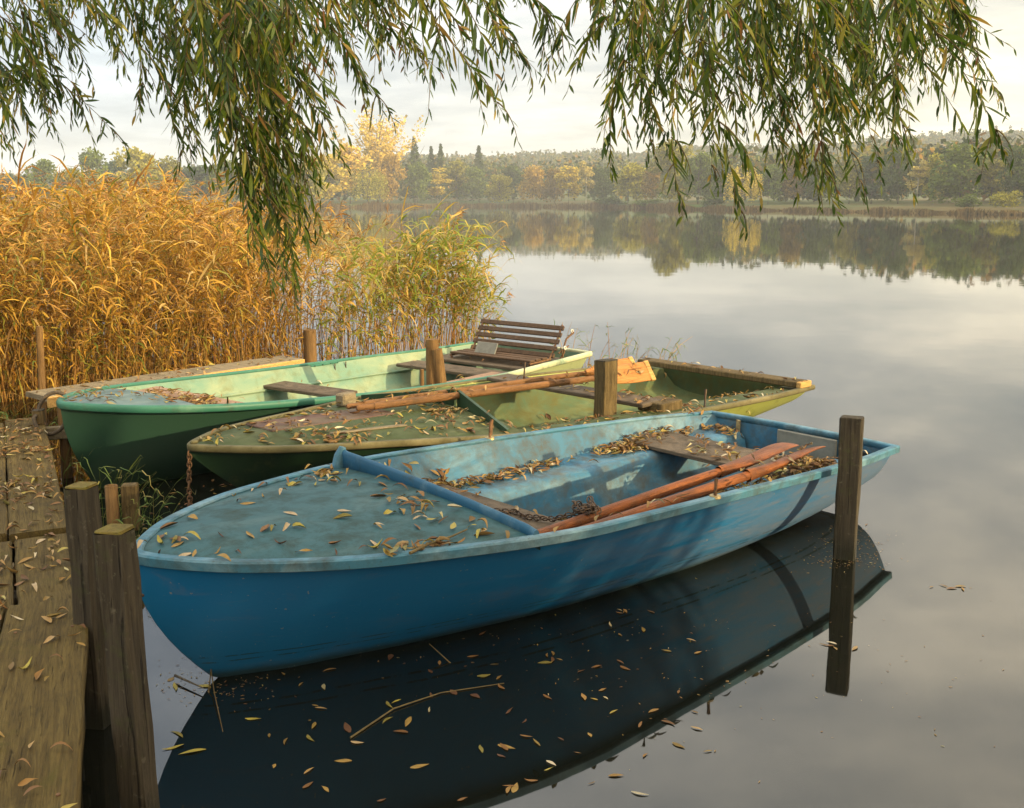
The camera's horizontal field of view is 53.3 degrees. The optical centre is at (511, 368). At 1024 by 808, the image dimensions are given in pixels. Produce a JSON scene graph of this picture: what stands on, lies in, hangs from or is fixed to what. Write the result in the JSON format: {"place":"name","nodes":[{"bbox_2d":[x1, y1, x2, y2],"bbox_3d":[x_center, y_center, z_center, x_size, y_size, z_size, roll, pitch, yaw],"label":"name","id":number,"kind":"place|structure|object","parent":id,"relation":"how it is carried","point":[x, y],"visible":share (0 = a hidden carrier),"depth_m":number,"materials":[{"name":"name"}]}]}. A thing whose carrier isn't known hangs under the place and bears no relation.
{"place":"outdoors","nodes":[
{"label":"outdoors","id":0,"kind":"place"},
{"bbox_2d":[0,207,1023,807],"bbox_3d":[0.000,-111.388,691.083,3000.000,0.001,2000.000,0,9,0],"label":"lake water","id":1,"kind":"structure","parent":0,"point":[904,331],"depth_m":4.70,"materials":[{"name":"grey liquid"}]},
{"bbox_2d":[32,408,46,426],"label":"mooring post","id":2,"kind":"object","parent":1,"relation":"in","point":[41,418],"visible":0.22,"depth_m":6.98,"materials":[{"name":"brown wood"}]},
{"bbox_2d":[32,391,65,435],"bbox_3d":[-3.140,0.305,6.980,0.258,0.287,0.182,0,9,0],"label":"mooring rope","id":3,"kind":"object","parent":2,"relation":"attached to","point":[39,406],"visible":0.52,"depth_m":6.97,"materials":[{"name":"fabric"}]},
{"bbox_2d":[46,426,67,439],"bbox_3d":[-3.170,0.444,6.998,0.240,0.090,0.040,-3,10,-20],"label":"bracket board","id":4,"kind":"object","parent":2,"relation":"attached to","point":[62,434],"visible":0.24,"depth_m":7.00,"materials":[{"name":"brown wood"}]},
{"bbox_2d":[0,417,88,807],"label":"wooden pier","id":5,"kind":"structure","parent":1,"relation":"in","point":[46,714],"depth_m":3.46,"materials":[{"name":"brown wood"}]},
{"bbox_2d":[0,418,85,807],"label":"leaf litter","id":6,"kind":"object","parent":5,"relation":"on","point":[25,781],"visible":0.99,"depth_m":4.75,"materials":[{"name":"brown plant"}]},
{"bbox_2d":[57,407,72,478],"bbox_3d":[-3.100,0.891,7.142,0.076,1.330,0.074,0,9,0],"label":"mooring post","id":7,"kind":"object","parent":1,"relation":"in","point":[65,446],"visible":0.24,"depth_m":7.07,"materials":[{"name":"brown wood"}]},
{"bbox_2d":[63,481,110,729],"bbox_3d":[-1.524,1.303,3.759,0.099,1.814,0.093,2,10,12],"label":"mooring post","id":8,"kind":"object","parent":1,"relation":"in","point":[83,520],"visible":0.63,"depth_m":3.64,"materials":[{"name":"brown wood"}]},
{"bbox_2d":[93,523,159,807],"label":"mooring post","id":9,"kind":"object","parent":1,"relation":"in","point":[118,576],"visible":1,"depth_m":2.99,"materials":[{"name":"brown wood"}]},
{"bbox_2d":[57,450,195,539],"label":"water grass","id":10,"kind":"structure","parent":1,"relation":"in","point":[143,515],"depth_m":5.84,"materials":[{"name":"green plant"}]},
{"bbox_2d":[120,482,140,530],"bbox_3d":[-2.110,0.765,5.653,0.085,0.260,0.070,-1,9,-8],"label":"timber stub","id":11,"kind":"object","parent":1,"relation":"on","point":[129,491],"visible":0.74,"depth_m":5.62,"materials":[{"name":"brown wood"}]},
{"bbox_2d":[25,356,304,407],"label":"narrow walkway","id":12,"kind":"structure","parent":1,"relation":"in","point":[214,369],"depth_m":8.82,"materials":[{"name":"brown wood"}]},
{"bbox_2d":[36,355,287,392],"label":"leaf litter","id":13,"kind":"object","parent":12,"relation":"on","point":[138,376],"visible":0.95,"depth_m":8.72,"materials":[{"name":"brown plant"}]},
{"bbox_2d":[174,674,203,687],"bbox_3d":[-1.281,1.241,4.048,0.181,0.010,0.011,7,12,36],"label":"twig","id":14,"kind":"object","parent":1,"relation":"on","point":[181,678],"visible":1,"depth_m":4.06,"materials":[{"name":"brown wood"}]},
{"bbox_2d":[208,669,222,731],"bbox_3d":[-1.141,1.284,3.884,0.041,0.113,0.412,-4,10,-21],"label":"twig","id":15,"kind":"object","parent":1,"relation":"on","point":[211,675],"visible":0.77,"depth_m":3.97,"materials":[{"name":"brown wood"}]},
{"bbox_2d":[303,329,316,362],"bbox_3d":[-2.203,0.229,11.212,0.151,1.320,0.147,0,9,0],"label":"mooring post","id":16,"kind":"object","parent":1,"relation":"in","point":[310,345],"visible":0.3,"depth_m":11.08,"materials":[{"name":"brown wood"}]},
{"bbox_2d":[56,341,591,487],"bbox_3d":[-1.333,0.252,8.618,1.744,0.753,5.155,7,12,37],"label":"rowing boat","id":17,"kind":"object","parent":1,"relation":"on","point":[158,434],"visible":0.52,"depth_m":7.15,"materials":[{"name":"green paint"}]},
{"bbox_2d":[56,356,554,404],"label":"leaf litter","id":18,"kind":"object","parent":17,"relation":"in","point":[197,401],"visible":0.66,"depth_m":7.11,"materials":[{"name":"brown plant"}]},
{"bbox_2d":[450,318,573,366],"bbox_3d":[-0.013,-0.263,10.023,1.151,0.356,0.552,7,12,37],"label":"slatted bench","id":19,"kind":"object","parent":17,"relation":"in","point":[530,357],"visible":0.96,"depth_m":10.06,"materials":[{"name":"brown wood"}]},
{"bbox_2d":[475,341,497,358],"bbox_3d":[-0.259,-0.184,10.055,0.260,0.142,0.081,7,12,37],"label":"card","id":20,"kind":"object","parent":19,"relation":"on","point":[486,347],"visible":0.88,"depth_m":10.05,"materials":[{"name":"white paper"}]},
{"bbox_2d":[281,186,517,359],"bbox_3d":[-1.191,-1.069,12.801,2.121,2.399,4.012,4,10,21],"label":"reed clump","id":21,"kind":"object","parent":1,"relation":"in","point":[452,291],"visible":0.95,"depth_m":12.58,"materials":[{"name":"plant"}]},
{"bbox_2d":[350,683,503,737],"bbox_3d":[-0.332,1.282,3.897,0.691,0.008,0.092,-7,12,-37],"label":"twig","id":22,"kind":"object","parent":1,"relation":"on","point":[365,727],"visible":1,"depth_m":3.89,"materials":[{"name":"brown wood"}]},
{"bbox_2d":[426,338,438,384],"bbox_3d":[-0.669,0.523,8.675,0.115,1.560,0.112,0,9,0],"label":"mooring post","id":23,"kind":"object","parent":1,"relation":"in","point":[432,344],"visible":0.22,"depth_m":8.53,"materials":[{"name":"brown wood"}]},
{"bbox_2d":[432,348,446,383],"bbox_3d":[-0.540,0.568,8.652,0.271,1.491,0.101,0,9,0],"label":"mooring post","id":24,"kind":"object","parent":1,"relation":"in","point":[439,366],"visible":0.26,"depth_m":8.52,"materials":[{"name":"brown wood"}]},
{"bbox_2d":[187,358,814,487],"bbox_3d":[0.073,0.429,7.529,5.191,0.717,1.980,-9,13,-42],"label":"rowing boat","id":25,"kind":"object","parent":1,"relation":"on","point":[240,458],"visible":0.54,"depth_m":6.94,"materials":[{"name":"green paint"}]},
{"bbox_2d":[186,450,192,506],"bbox_3d":[-1.887,0.775,5.771,0.179,0.642,0.050,-5,10,-27],"label":"mooring chain","id":26,"kind":"object","parent":25,"relation":"hanging from","point":[189,481],"visible":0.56,"depth_m":5.77,"materials":[{"name":"metal"}]},
{"bbox_2d":[346,356,634,408],"bbox_3d":[-0.046,0.114,7.400,2.569,0.163,0.058,-7,-30,-36],"label":"oar","id":27,"kind":"object","parent":25,"relation":"in","point":[622,361],"visible":0.47,"depth_m":7.38,"materials":[{"name":"brown wood"}]},
{"bbox_2d":[200,356,807,445],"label":"leaf litter","id":28,"kind":"object","parent":25,"relation":"in","point":[327,437],"visible":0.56,"depth_m":6.62,"materials":[{"name":"brown plant"}]},
{"bbox_2d":[356,360,655,410],"bbox_3d":[0.035,0.139,7.265,2.466,0.174,0.062,-7,-27,-32],"label":"oar","id":29,"kind":"object","parent":25,"relation":"in","point":[634,376],"visible":0.77,"depth_m":7.26,"materials":[{"name":"brown wood"}]},
{"bbox_2d":[5,200,1023,214],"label":"reed fringe","id":30,"kind":"object","parent":1,"relation":"on","point":[879,209],"visible":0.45,"depth_m":247.63,"materials":[{"name":"brown plant"}]},
{"bbox_2d":[136,410,899,676],"bbox_3d":[0.217,0.788,5.315,4.503,0.785,1.688,-8,12,-41],"label":"rowing boat","id":31,"kind":"object","parent":1,"relation":"on","point":[264,601],"visible":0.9,"depth_m":4.40,"materials":[{"name":"blue paint"}]},
{"bbox_2d":[305,464,509,556],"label":"leaf litter","id":32,"kind":"object","parent":31,"relation":"on","point":[438,543],"visible":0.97,"depth_m":4.23,"materials":[{"name":"brown plant"}]},
{"bbox_2d":[409,529,467,554],"bbox_3d":[-0.282,0.675,4.016,0.017,0.022,0.374,6,11,33],"label":"twig","id":33,"kind":"object","parent":31,"relation":"on","point":[419,548],"visible":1,"depth_m":3.95,"materials":[{"name":"brown wood"}]},
{"bbox_2d":[494,496,601,521],"bbox_3d":[0.188,0.668,4.971,0.563,0.144,0.207,7,12,37],"label":"chain","id":34,"kind":"object","parent":31,"relation":"on","point":[590,506],"visible":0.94,"depth_m":4.86,"materials":[{"name":"metal"}]},
{"bbox_2d":[379,407,812,519],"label":"leaf litter","id":35,"kind":"object","parent":31,"relation":"in","point":[620,447],"visible":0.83,"depth_m":6.19,"materials":[{"name":"brown plant"}]},
{"bbox_2d":[537,442,798,533],"bbox_3d":[0.813,0.616,5.221,2.252,0.067,0.150,-11,10,-43],"label":"oar","id":36,"kind":"object","parent":31,"relation":"in","point":[748,460],"visible":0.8,"depth_m":5.21,"materials":[{"name":"brown wood"}]},
{"bbox_2d":[579,446,825,526],"bbox_3d":[0.920,0.624,5.108,2.201,0.070,0.140,-10,-4,-41],"label":"oar","id":37,"kind":"object","parent":31,"relation":"in","point":[750,474],"visible":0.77,"depth_m":5.20,"materials":[{"name":"brown wood"}]},
{"bbox_2d":[553,445,867,532],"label":"leaf litter","id":38,"kind":"object","parent":31,"relation":"in","point":[817,463],"visible":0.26,"depth_m":5.84,"materials":[{"name":"brown plant"}]},
{"bbox_2d":[121,479,1003,800],"bbox_3d":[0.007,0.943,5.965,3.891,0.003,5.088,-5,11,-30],"label":"floating litter","id":39,"kind":"object","parent":1,"relation":"on","point":[505,747],"visible":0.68,"depth_m":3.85,"materials":[{"name":"yellow plant"}]},
{"bbox_2d":[593,358,617,416],"bbox_3d":[0.668,0.770,7.382,0.146,1.696,0.122,-7,12,-37],"label":"mooring post","id":40,"kind":"object","parent":1,"relation":"in","point":[605,384],"visible":0.33,"depth_m":7.23,"materials":[{"name":"brown wood"}]},
{"bbox_2d":[552,319,692,366],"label":"water grass","id":41,"kind":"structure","parent":1,"relation":"in","point":[675,357],"depth_m":11.25,"materials":[{"name":"brown plant"}]},
{"bbox_2d":[833,415,863,560],"bbox_3d":[1.798,1.081,5.530,0.121,1.680,0.105,4,10,24],"label":"mooring post","id":42,"kind":"object","parent":1,"relation":"in","point":[849,474],"visible":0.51,"depth_m":5.42,"materials":[{"name":"brown wood"}]},
{"bbox_2d":[0,0,1023,174],"label":"sky","id":43,"kind":"structure","parent":0,"point":[550,121],"materials":[{"name":"white"}]},
{"bbox_2d":[8,181,1023,212],"bbox_3d":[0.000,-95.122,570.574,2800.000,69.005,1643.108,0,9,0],"label":"bank ground","id":44,"kind":"structure","parent":0,"point":[923,203],"depth_m":295.38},
{"bbox_2d":[0,173,17,200],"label":"broadleaf tree","id":45,"kind":"object","parent":44,"relation":"on","point":[6,178],"visible":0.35,"depth_m":291.93,"materials":[{"name":"orange plant"}]},
{"bbox_2d":[22,158,61,200],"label":"broadleaf tree","id":46,"kind":"object","parent":44,"relation":"on","point":[45,167],"visible":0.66,"depth_m":261.22,"materials":[{"name":"green plant"}]},
{"bbox_2d":[61,167,87,197],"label":"broadleaf tree","id":47,"kind":"object","parent":44,"relation":"on","point":[66,176],"visible":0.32,"depth_m":263.01,"materials":[{"name":"yellow plant"}]},
{"bbox_2d":[78,146,110,190],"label":"broadleaf tree","id":48,"kind":"object","parent":44,"relation":"on","point":[93,160],"visible":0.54,"depth_m":272.28,"materials":[{"name":"green plant"}]},
{"bbox_2d":[103,160,134,199],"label":"broadleaf tree","id":49,"kind":"object","parent":44,"relation":"on","point":[111,168],"visible":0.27,"depth_m":289.90,"materials":[{"name":"green plant"}]},
{"bbox_2d":[109,146,162,196],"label":"broadleaf tree","id":50,"kind":"object","parent":44,"relation":"on","point":[140,158],"visible":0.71,"depth_m":275.24,"materials":[{"name":"yellow plant"}]},
{"bbox_2d":[153,155,191,197],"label":"broadleaf tree","id":51,"kind":"object","parent":44,"relation":"on","point":[164,167],"visible":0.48,"depth_m":282.40,"materials":[{"name":"green plant"}]},
{"bbox_2d":[177,165,216,197],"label":"broadleaf tree","id":52,"kind":"object","parent":44,"relation":"on","point":[199,175],"visible":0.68,"depth_m":289.42,"materials":[{"name":"green plant"}]},
{"bbox_2d":[203,159,242,201],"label":"broadleaf tree","id":53,"kind":"object","parent":44,"relation":"on","point":[213,176],"visible":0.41,"depth_m":289.75,"materials":[{"name":"green plant"}]},
{"bbox_2d":[295,155,327,203],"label":"broadleaf tree","id":54,"kind":"object","parent":44,"relation":"on","point":[311,183],"visible":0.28,"depth_m":294.39,"materials":[{"name":"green plant"}]},
{"bbox_2d":[316,153,348,201],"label":"broadleaf tree","id":55,"kind":"object","parent":44,"relation":"on","point":[332,189],"visible":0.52,"depth_m":303.85,"materials":[{"name":"yellow plant"}]},
{"bbox_2d":[332,142,372,203],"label":"broadleaf tree","id":56,"kind":"object","parent":44,"relation":"on","point":[352,162],"visible":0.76,"depth_m":322.04,"materials":[{"name":"yellow plant"}]},
{"bbox_2d":[347,164,388,203],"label":"willow tree","id":57,"kind":"object","parent":44,"relation":"on","point":[371,181],"visible":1,"depth_m":319.04,"materials":[{"name":"yellow plant"}]},
{"bbox_2d":[329,108,427,201],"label":"broadleaf tree","id":58,"kind":"object","parent":44,"relation":"on","point":[376,154],"visible":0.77,"depth_m":350.73,"materials":[{"name":"yellow plant"}]},
{"bbox_2d":[375,153,406,203],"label":"broadleaf tree","id":59,"kind":"object","parent":44,"relation":"on","point":[391,161],"visible":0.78,"depth_m":334.65,"materials":[{"name":"orange plant"}]},
{"bbox_2d":[400,137,428,201],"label":"conifer tree","id":60,"kind":"object","parent":44,"relation":"on","point":[414,157],"visible":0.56,"depth_m":381.89,"materials":[{"name":"green plant"}]},
{"bbox_2d":[407,161,431,202],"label":"broadleaf tree","id":61,"kind":"object","parent":44,"relation":"on","point":[418,173],"visible":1,"depth_m":347.49,"materials":[{"name":"green plant"}]},
{"bbox_2d":[422,146,444,201],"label":"conifer tree","id":62,"kind":"object","parent":44,"relation":"on","point":[430,169],"visible":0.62,"depth_m":394.64,"materials":[{"name":"green plant"}]},
{"bbox_2d":[424,167,453,195],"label":"birch tree","id":63,"kind":"object","parent":44,"relation":"on","point":[434,191],"visible":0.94,"depth_m":353.11,"materials":[{"name":"yellow plant"}]},
{"bbox_2d":[428,143,453,201],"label":"conifer tree","id":64,"kind":"object","parent":44,"relation":"on","point":[440,153],"visible":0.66,"depth_m":393.72,"materials":[{"name":"green plant"}]},
{"bbox_2d":[442,159,470,201],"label":"broadleaf tree","id":65,"kind":"object","parent":44,"relation":"on","point":[457,167],"visible":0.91,"depth_m":371.75,"materials":[{"name":"green plant"}]},
{"bbox_2d":[453,166,489,203],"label":"broadleaf tree","id":66,"kind":"object","parent":44,"relation":"on","point":[472,187],"visible":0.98,"depth_m":372.03,"materials":[{"name":"green plant"}]},
{"bbox_2d":[465,145,491,202],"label":"conifer tree","id":67,"kind":"object","parent":44,"relation":"on","point":[478,161],"visible":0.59,"depth_m":402.00,"materials":[{"name":"green plant"}]},
{"bbox_2d":[483,174,513,203],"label":"broadleaf tree","id":68,"kind":"object","parent":44,"relation":"on","point":[499,188],"visible":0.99,"depth_m":365.08,"materials":[{"name":"green plant"}]},
{"bbox_2d":[0,125,1023,187],"bbox_3d":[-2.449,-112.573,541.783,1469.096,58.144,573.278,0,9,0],"label":"hill forest","id":69,"kind":"object","parent":44,"relation":"on","point":[932,138],"visible":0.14,"depth_m":680.62,"materials":[{"name":"green plant"}]},
{"bbox_2d":[1,130,1023,201],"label":"woodland","id":70,"kind":"object","parent":44,"relation":"on","point":[759,160],"visible":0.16,"depth_m":281.01,"materials":[{"name":"green plant"}]},
{"bbox_2d":[500,165,524,201],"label":"broadleaf tree","id":71,"kind":"object","parent":44,"relation":"on","point":[512,171],"visible":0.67,"depth_m":372.43,"materials":[{"name":"green plant"}]},
{"bbox_2d":[515,164,545,201],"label":"broadleaf tree","id":72,"kind":"object","parent":44,"relation":"on","point":[534,173],"visible":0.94,"depth_m":356.26,"materials":[{"name":"orange plant"}]},
{"bbox_2d":[539,167,565,203],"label":"broadleaf tree","id":73,"kind":"object","parent":44,"relation":"on","point":[547,188],"visible":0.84,"depth_m":349.47,"materials":[{"name":"green plant"}]},
{"bbox_2d":[553,165,581,201],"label":"broadleaf tree","id":74,"kind":"object","parent":44,"relation":"on","point":[568,173],"visible":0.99,"depth_m":341.82,"materials":[{"name":"yellow plant"}]},
{"bbox_2d":[578,158,594,190],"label":"birch tree","id":75,"kind":"object","parent":44,"relation":"on","point":[586,172],"visible":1,"depth_m":329.33,"materials":[{"name":"yellow plant"}]},
{"bbox_2d":[590,166,616,200],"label":"broadleaf tree","id":76,"kind":"object","parent":44,"relation":"on","point":[604,187],"visible":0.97,"depth_m":331.87,"materials":[{"name":"green plant"}]},
{"bbox_2d":[594,196,626,204],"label":"bush","id":77,"kind":"object","parent":44,"relation":"on","point":[614,200],"visible":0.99,"depth_m":308.47,"materials":[{"name":"green plant"}]},
{"bbox_2d":[612,162,647,204],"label":"broadleaf tree","id":78,"kind":"object","parent":44,"relation":"on","point":[631,174],"visible":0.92,"depth_m":297.55,"materials":[{"name":"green plant"}]},
{"bbox_2d":[634,198,662,205],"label":"bush","id":79,"kind":"object","parent":44,"relation":"on","point":[647,201],"visible":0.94,"depth_m":275.64,"materials":[{"name":"green plant"}]},
{"bbox_2d":[640,167,662,199],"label":"broadleaf tree","id":80,"kind":"object","parent":44,"relation":"on","point":[650,187],"visible":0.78,"depth_m":287.86,"materials":[{"name":"green plant"}]},
{"bbox_2d":[646,138,696,202],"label":"broadleaf tree","id":81,"kind":"object","parent":44,"relation":"on","point":[661,151],"visible":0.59,"depth_m":267.38,"materials":[{"name":"green plant"}]},
{"bbox_2d":[679,151,719,203],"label":"broadleaf tree","id":82,"kind":"object","parent":44,"relation":"on","point":[700,167],"visible":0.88,"depth_m":254.93,"materials":[{"name":"green plant"}]},
{"bbox_2d":[700,196,724,206],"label":"bush","id":83,"kind":"object","parent":44,"relation":"on","point":[716,200],"visible":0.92,"depth_m":229.65,"materials":[{"name":"green plant"}]},
{"bbox_2d":[705,159,734,198],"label":"broadleaf tree","id":84,"kind":"object","parent":44,"relation":"on","point":[719,169],"visible":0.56,"depth_m":248.09,"materials":[{"name":"green plant"}]},
{"bbox_2d":[723,164,763,201],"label":"willow tree","id":85,"kind":"object","parent":44,"relation":"on","point":[753,189],"visible":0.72,"depth_m":219.18,"materials":[{"name":"yellow plant"}]},
{"bbox_2d":[759,163,785,203],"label":"broadleaf tree","id":86,"kind":"object","parent":44,"relation":"on","point":[773,180],"visible":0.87,"depth_m":232.34,"materials":[{"name":"green plant"}]},
{"bbox_2d":[774,155,808,203],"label":"broadleaf tree","id":87,"kind":"object","parent":44,"relation":"on","point":[788,186],"visible":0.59,"depth_m":233.10,"materials":[{"name":"green plant"}]},
{"bbox_2d":[798,153,839,203],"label":"broadleaf tree","id":88,"kind":"object","parent":44,"relation":"on","point":[809,187],"visible":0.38,"depth_m":227.91,"materials":[{"name":"green plant"}]},
{"bbox_2d":[836,161,864,203],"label":"broadleaf tree","id":89,"kind":"object","parent":44,"relation":"on","point":[850,183],"visible":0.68,"depth_m":216.17,"materials":[{"name":"green plant"}]},
{"bbox_2d":[854,154,884,203],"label":"broadleaf tree","id":90,"kind":"object","parent":44,"relation":"on","point":[868,166],"visible":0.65,"depth_m":214.02,"materials":[{"name":"green plant"}]},
{"bbox_2d":[877,145,915,203],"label":"broadleaf tree","id":91,"kind":"object","parent":44,"relation":"on","point":[893,182],"visible":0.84,"depth_m":206.36,"materials":[{"name":"green plant"}]},
{"bbox_2d":[905,158,929,204],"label":"birch tree","id":92,"kind":"object","parent":44,"relation":"on","point":[918,172],"visible":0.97,"depth_m":191.23,"materials":[{"name":"yellow plant"}]},
{"bbox_2d":[922,152,946,204],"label":"broadleaf tree","id":93,"kind":"object","parent":44,"relation":"on","point":[932,160],"visible":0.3,"depth_m":190.94,"materials":[{"name":"green plant"}]},
{"bbox_2d":[922,143,990,203],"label":"broadleaf tree","id":94,"kind":"object","parent":44,"relation":"on","point":[951,181],"visible":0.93,"depth_m":175.71,"materials":[{"name":"green plant"}]},
{"bbox_2d":[950,193,982,206],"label":"bush","id":95,"kind":"object","parent":44,"relation":"on","point":[967,201],"visible":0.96,"depth_m":163.86,"materials":[{"name":"green plant"}]},
{"bbox_2d":[974,158,1006,204],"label":"broadleaf tree","id":96,"kind":"object","parent":44,"relation":"on","point":[987,175],"visible":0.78,"depth_m":178.25,"materials":[{"name":"green plant"}]},
{"bbox_2d":[988,188,1022,206],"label":"bush","id":97,"kind":"object","parent":44,"relation":"on","point":[1010,198],"visible":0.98,"depth_m":157.42,"materials":[{"name":"yellow plant"}]},
{"bbox_2d":[995,144,1023,204],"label":"broadleaf tree","id":98,"kind":"object","parent":44,"relation":"on","point":[1012,181],"visible":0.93,"depth_m":168.94,"materials":[{"name":"green plant"}]},
{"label":"bank ground","id":99,"kind":"structure","parent":0,"visible":0},
{"bbox_2d":[0,398,57,457],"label":"bank grass","id":100,"kind":"structure","parent":99,"relation":"on","point":[2,414],"depth_m":8.58,"materials":[{"name":"green plant"}]},
{"bbox_2d":[36,326,46,423],"bbox_3d":[-3.849,0.499,8.391,0.106,1.702,0.059,0,9,0],"label":"stake","id":101,"kind":"object","parent":99,"relation":"on","point":[40,357],"visible":0.38,"depth_m":8.28,"materials":[{"name":"brown wood"}]},
{"bbox_2d":[104,484,119,524],"bbox_3d":[-2.200,1.066,5.672,0.068,0.860,0.066,0,9,0],"label":"wooden post","id":102,"kind":"object","parent":99,"relation":"on","point":[111,499],"visible":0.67,"depth_m":5.60,"materials":[{"name":"brown wood"}]},
{"bbox_2d":[0,139,384,417],"bbox_3d":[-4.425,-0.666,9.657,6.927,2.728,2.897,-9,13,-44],"label":"reed bed","id":103,"kind":"object","parent":99,"relation":"on","point":[113,316],"visible":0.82,"depth_m":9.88,"materials":[{"name":"yellow plant"}]},
{"bbox_2d":[0,0,1017,321],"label":"willow tree","id":104,"kind":"object","parent":99,"relation":"on","point":[252,46],"visible":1,"depth_m":3.50,"materials":[{"name":"green plant"}]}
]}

